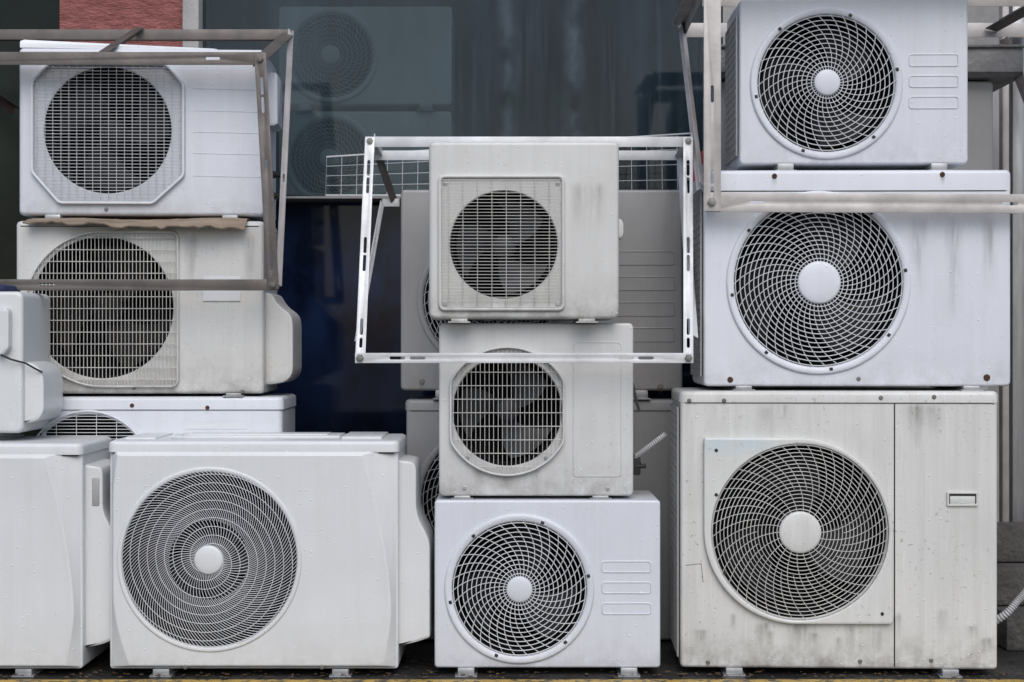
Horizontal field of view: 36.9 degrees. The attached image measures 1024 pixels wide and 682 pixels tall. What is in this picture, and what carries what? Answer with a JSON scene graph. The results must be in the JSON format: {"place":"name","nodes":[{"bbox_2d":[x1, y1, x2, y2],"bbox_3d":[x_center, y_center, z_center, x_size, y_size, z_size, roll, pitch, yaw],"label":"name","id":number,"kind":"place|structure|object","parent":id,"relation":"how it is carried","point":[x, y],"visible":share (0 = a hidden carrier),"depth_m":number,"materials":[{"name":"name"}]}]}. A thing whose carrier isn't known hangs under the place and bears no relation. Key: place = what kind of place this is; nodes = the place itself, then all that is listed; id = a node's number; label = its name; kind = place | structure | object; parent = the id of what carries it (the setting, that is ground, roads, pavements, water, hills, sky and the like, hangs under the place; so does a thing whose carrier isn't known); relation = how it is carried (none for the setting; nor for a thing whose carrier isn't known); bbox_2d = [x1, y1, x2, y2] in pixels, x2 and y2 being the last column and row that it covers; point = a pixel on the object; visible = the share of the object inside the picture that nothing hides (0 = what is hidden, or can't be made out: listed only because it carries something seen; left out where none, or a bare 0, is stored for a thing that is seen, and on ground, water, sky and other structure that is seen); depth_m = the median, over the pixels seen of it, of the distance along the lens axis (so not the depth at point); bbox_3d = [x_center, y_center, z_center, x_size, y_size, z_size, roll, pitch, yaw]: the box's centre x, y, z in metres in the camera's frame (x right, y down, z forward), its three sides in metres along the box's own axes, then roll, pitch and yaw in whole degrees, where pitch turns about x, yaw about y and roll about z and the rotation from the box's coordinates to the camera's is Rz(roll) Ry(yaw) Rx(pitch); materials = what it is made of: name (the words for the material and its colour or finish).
{"place":"outdoors","nodes":[
{"label":"outdoors","id":0,"kind":"place"},
{"bbox_2d":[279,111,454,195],"bbox_3d":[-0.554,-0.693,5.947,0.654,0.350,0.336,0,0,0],"label":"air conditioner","id":1,"kind":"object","parent":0,"point":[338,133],"visible":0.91,"depth_m":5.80,"materials":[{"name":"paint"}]},
{"bbox_2d":[0,640,1023,679],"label":"ground","id":2,"kind":"structure","parent":0,"point":[425,654],"depth_m":4.54,"materials":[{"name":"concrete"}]},
{"bbox_2d":[0,436,111,676],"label":"air conditioner","id":3,"kind":"object","parent":2,"relation":"on","point":[54,551],"visible":0.8,"depth_m":4.47,"materials":[{"name":"white paint"}]},
{"bbox_2d":[0,291,62,439],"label":"air conditioner","id":4,"kind":"object","parent":3,"relation":"on","point":[31,389],"visible":1,"depth_m":4.58,"materials":[{"name":"white paint"}]},
{"bbox_2d":[0,285,19,291],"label":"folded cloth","id":5,"kind":"object","parent":4,"relation":"on","point":[7,288],"visible":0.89,"depth_m":4.64,"materials":[{"name":"blue fabric"}]},
{"bbox_2d":[0,27,293,290],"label":"bracket frame","id":6,"kind":"object","parent":4,"relation":"on","point":[279,38],"visible":1,"depth_m":4.74,"materials":[{"name":"grey metal"}]},
{"bbox_2d":[36,394,295,634],"bbox_3d":[-1.125,0.578,4.968,0.815,0.806,0.333,0,0,0],"label":"air conditioner","id":7,"kind":"object","parent":2,"relation":"on","point":[115,416],"visible":0.29,"depth_m":4.82,"materials":[{"name":"white metal"}]},
{"bbox_2d":[17,221,301,396],"bbox_3d":[-1.130,-0.102,4.984,0.866,0.552,0.343,0,0,-1],"label":"air conditioner","id":8,"kind":"object","parent":7,"relation":"on","point":[236,343],"visible":0.75,"depth_m":4.83,"materials":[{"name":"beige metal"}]},
{"bbox_2d":[22,218,251,230],"bbox_3d":[-1.175,-0.365,4.924,0.687,0.045,0.351,0,0,0],"label":"cardboard sheet","id":9,"kind":"object","parent":8,"relation":"on","point":[223,223],"visible":0.93,"depth_m":4.79,"materials":[{"name":"brown cardboard"}]},
{"bbox_2d":[20,48,281,221],"bbox_3d":[-1.157,-0.650,4.999,0.798,0.544,0.353,0,0,-2],"label":"air conditioner","id":10,"kind":"object","parent":9,"relation":"on","point":[138,142],"visible":0.9,"depth_m":4.85,"materials":[{"name":"grey metal"}]},
{"bbox_2d":[20,40,216,49],"bbox_3d":[-1.245,-0.936,4.973,0.628,0.026,0.233,0,0,-5],"label":"plastic panel","id":11,"kind":"object","parent":10,"relation":"on","point":[49,44],"visible":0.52,"depth_m":4.85,"materials":[{"name":"white plastic"}]},
{"bbox_2d":[109,432,433,676],"bbox_3d":[-0.711,0.627,4.651,0.940,0.708,0.388,0,0,0],"label":"air conditioner","id":12,"kind":"object","parent":2,"relation":"on","point":[322,543],"visible":1,"depth_m":4.47,"materials":[{"name":"white paint"}]},
{"bbox_2d":[0,0,998,521],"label":"shop building","id":13,"kind":"structure","parent":2,"relation":"on","point":[568,68],"depth_m":5.65,"materials":[{"name":"grey glass"}]},
{"bbox_2d":[0,0,59,435],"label":"dark window","id":14,"kind":"structure","parent":13,"relation":"in","point":[14,14],"depth_m":5.80,"materials":[{"name":"black glass"}]},
{"bbox_2d":[260,203,720,434],"bbox_3d":[-0.181,0.238,5.633,1.912,1.487,0.006,0,0,0],"label":"dark window pane","id":15,"kind":"structure","parent":13,"relation":"in","point":[334,393],"depth_m":5.63,"materials":[{"name":"blue glass"}]},
{"bbox_2d":[291,27,703,189],"bbox_3d":[-0.181,-1.274,5.653,1.912,1.489,0.006,0,0,0],"label":"window pane","id":16,"kind":"structure","parent":13,"relation":"in","point":[651,102],"depth_m":5.65,"materials":[{"name":"grey glass"}]},
{"bbox_2d":[325,133,689,195],"bbox_3d":[-0.009,-0.635,5.515,1.317,0.233,0.036,0,0,0],"label":"wire rack","id":17,"kind":"object","parent":13,"relation":"on","point":[402,173],"visible":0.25,"depth_m":5.51,"materials":[{"name":"white metal"}]},
{"bbox_2d":[693,150,702,181],"bbox_3d":[0.764,-0.589,5.487,0.250,0.250,0.026,0,0,0],"label":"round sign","id":18,"kind":"object","parent":13,"relation":"attached to","point":[701,153],"visible":0.03,"depth_m":5.47,"materials":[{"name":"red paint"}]},
{"bbox_2d":[0,650,1022,677],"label":"leaf litter","id":19,"kind":"object","parent":2,"relation":"on","point":[489,671],"visible":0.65,"depth_m":4.50,"materials":[{"name":"plant"}]},
{"bbox_2d":[0,679,1023,681],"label":"road line","id":20,"kind":"object","parent":2,"relation":"on","point":[571,680],"depth_m":4.42,"materials":[{"name":"yellow paint"}]},
{"bbox_2d":[405,396,672,639],"bbox_3d":[0.113,0.585,5.147,0.923,0.791,0.336,0,0,0],"label":"air conditioner","id":21,"kind":"object","parent":2,"relation":"on","point":[651,420],"visible":0.09,"depth_m":5.00,"materials":[{"name":"grey paint"}]},
{"bbox_2d":[401,190,681,398],"bbox_3d":[0.096,-0.152,5.147,0.918,0.683,0.336,0,0,0],"label":"air conditioner","id":22,"kind":"object","parent":21,"relation":"on","point":[650,276],"visible":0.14,"depth_m":5.00,"materials":[{"name":"grey paint"}]},
{"bbox_2d":[435,491,659,676],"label":"air conditioner","id":23,"kind":"object","parent":2,"relation":"on","point":[547,581],"visible":0.98,"depth_m":4.50,"materials":[{"name":"white paint"}]},
{"bbox_2d":[439,323,666,499],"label":"air conditioner","id":24,"kind":"object","parent":23,"relation":"on","point":[535,429],"visible":0.93,"depth_m":4.53,"materials":[{"name":"beige metal"}]},
{"bbox_2d":[429,142,623,322],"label":"air conditioner","id":25,"kind":"object","parent":24,"relation":"on","point":[526,231],"visible":1,"depth_m":4.47,"materials":[{"name":"beige metal"}]},
{"bbox_2d":[670,387,997,677],"bbox_3d":[0.960,0.564,4.663,0.936,0.834,0.384,0,0,2],"label":"air conditioner","id":26,"kind":"object","parent":2,"relation":"on","point":[833,527],"visible":1,"depth_m":4.50,"materials":[{"name":"grey paint"}]},
{"bbox_2d":[691,170,1009,390],"bbox_3d":[1.018,-0.179,4.692,0.914,0.651,0.367,0,0,1],"label":"air conditioner","id":27,"kind":"object","parent":26,"relation":"on","point":[848,299],"visible":0.93,"depth_m":4.53,"materials":[{"name":"grey paint"}]},
{"bbox_2d":[725,0,967,169],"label":"air conditioner","id":28,"kind":"object","parent":27,"relation":"on","point":[846,84],"visible":0.98,"depth_m":4.58,"materials":[{"name":"grey paint"}]},
{"bbox_2d":[999,6,1008,521],"bbox_3d":[1.746,-0.319,5.450,0.050,2.600,0.070,0,0,0],"label":"metal post","id":29,"kind":"object","parent":2,"relation":"on","point":[1003,390],"depth_m":5.43,"materials":[{"name":"metal"}]},
{"bbox_2d":[997,522,1023,650],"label":"stone steps","id":30,"kind":"structure","parent":2,"relation":"on","point":[1010,572],"depth_m":4.97,"materials":[{"name":"concrete"}]},
{"bbox_2d":[1009,6,1023,521],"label":"metal post","id":31,"kind":"object","parent":2,"relation":"on","point":[1016,384],"visible":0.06,"depth_m":5.23,"materials":[{"name":"silver metal"}]},
{"bbox_2d":[672,0,1023,213],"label":"bracket frame","id":32,"kind":"object","parent":31,"relation":"attached to","point":[712,29],"visible":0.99,"depth_m":4.47,"materials":[{"name":"metal"}]},
{"bbox_2d":[355,133,697,362],"bbox_3d":[0.050,-0.280,4.756,1.019,0.690,0.654,0,0,0],"label":"bracket frame","id":33,"kind":"object","parent":32,"relation":"attached to","point":[374,145],"visible":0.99,"depth_m":4.56,"materials":[{"name":"white metal"}]},
{"bbox_2d":[752,386,987,389],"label":"air conditioner","id":34,"kind":"object","parent":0,"point":[984,387],"visible":0.01,"depth_m":5.08,"materials":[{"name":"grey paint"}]},
{"bbox_2d":[703,81,992,171],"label":"air conditioner","id":35,"kind":"object","parent":34,"relation":"on","point":[980,125],"visible":0.04,"depth_m":5.06,"materials":[{"name":"grey paint"}]},
{"bbox_2d":[703,44,1023,93],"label":"metal beam","id":36,"kind":"structure","parent":35,"relation":"on","point":[998,66],"depth_m":5.01,"materials":[{"name":"metal"}]},
{"bbox_2d":[997,588,1023,623],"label":"flexible conduit","id":37,"kind":"object","parent":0,"point":[1010,608],"visible":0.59,"depth_m":4.69,"materials":[{"name":"white plastic"}]}
]}

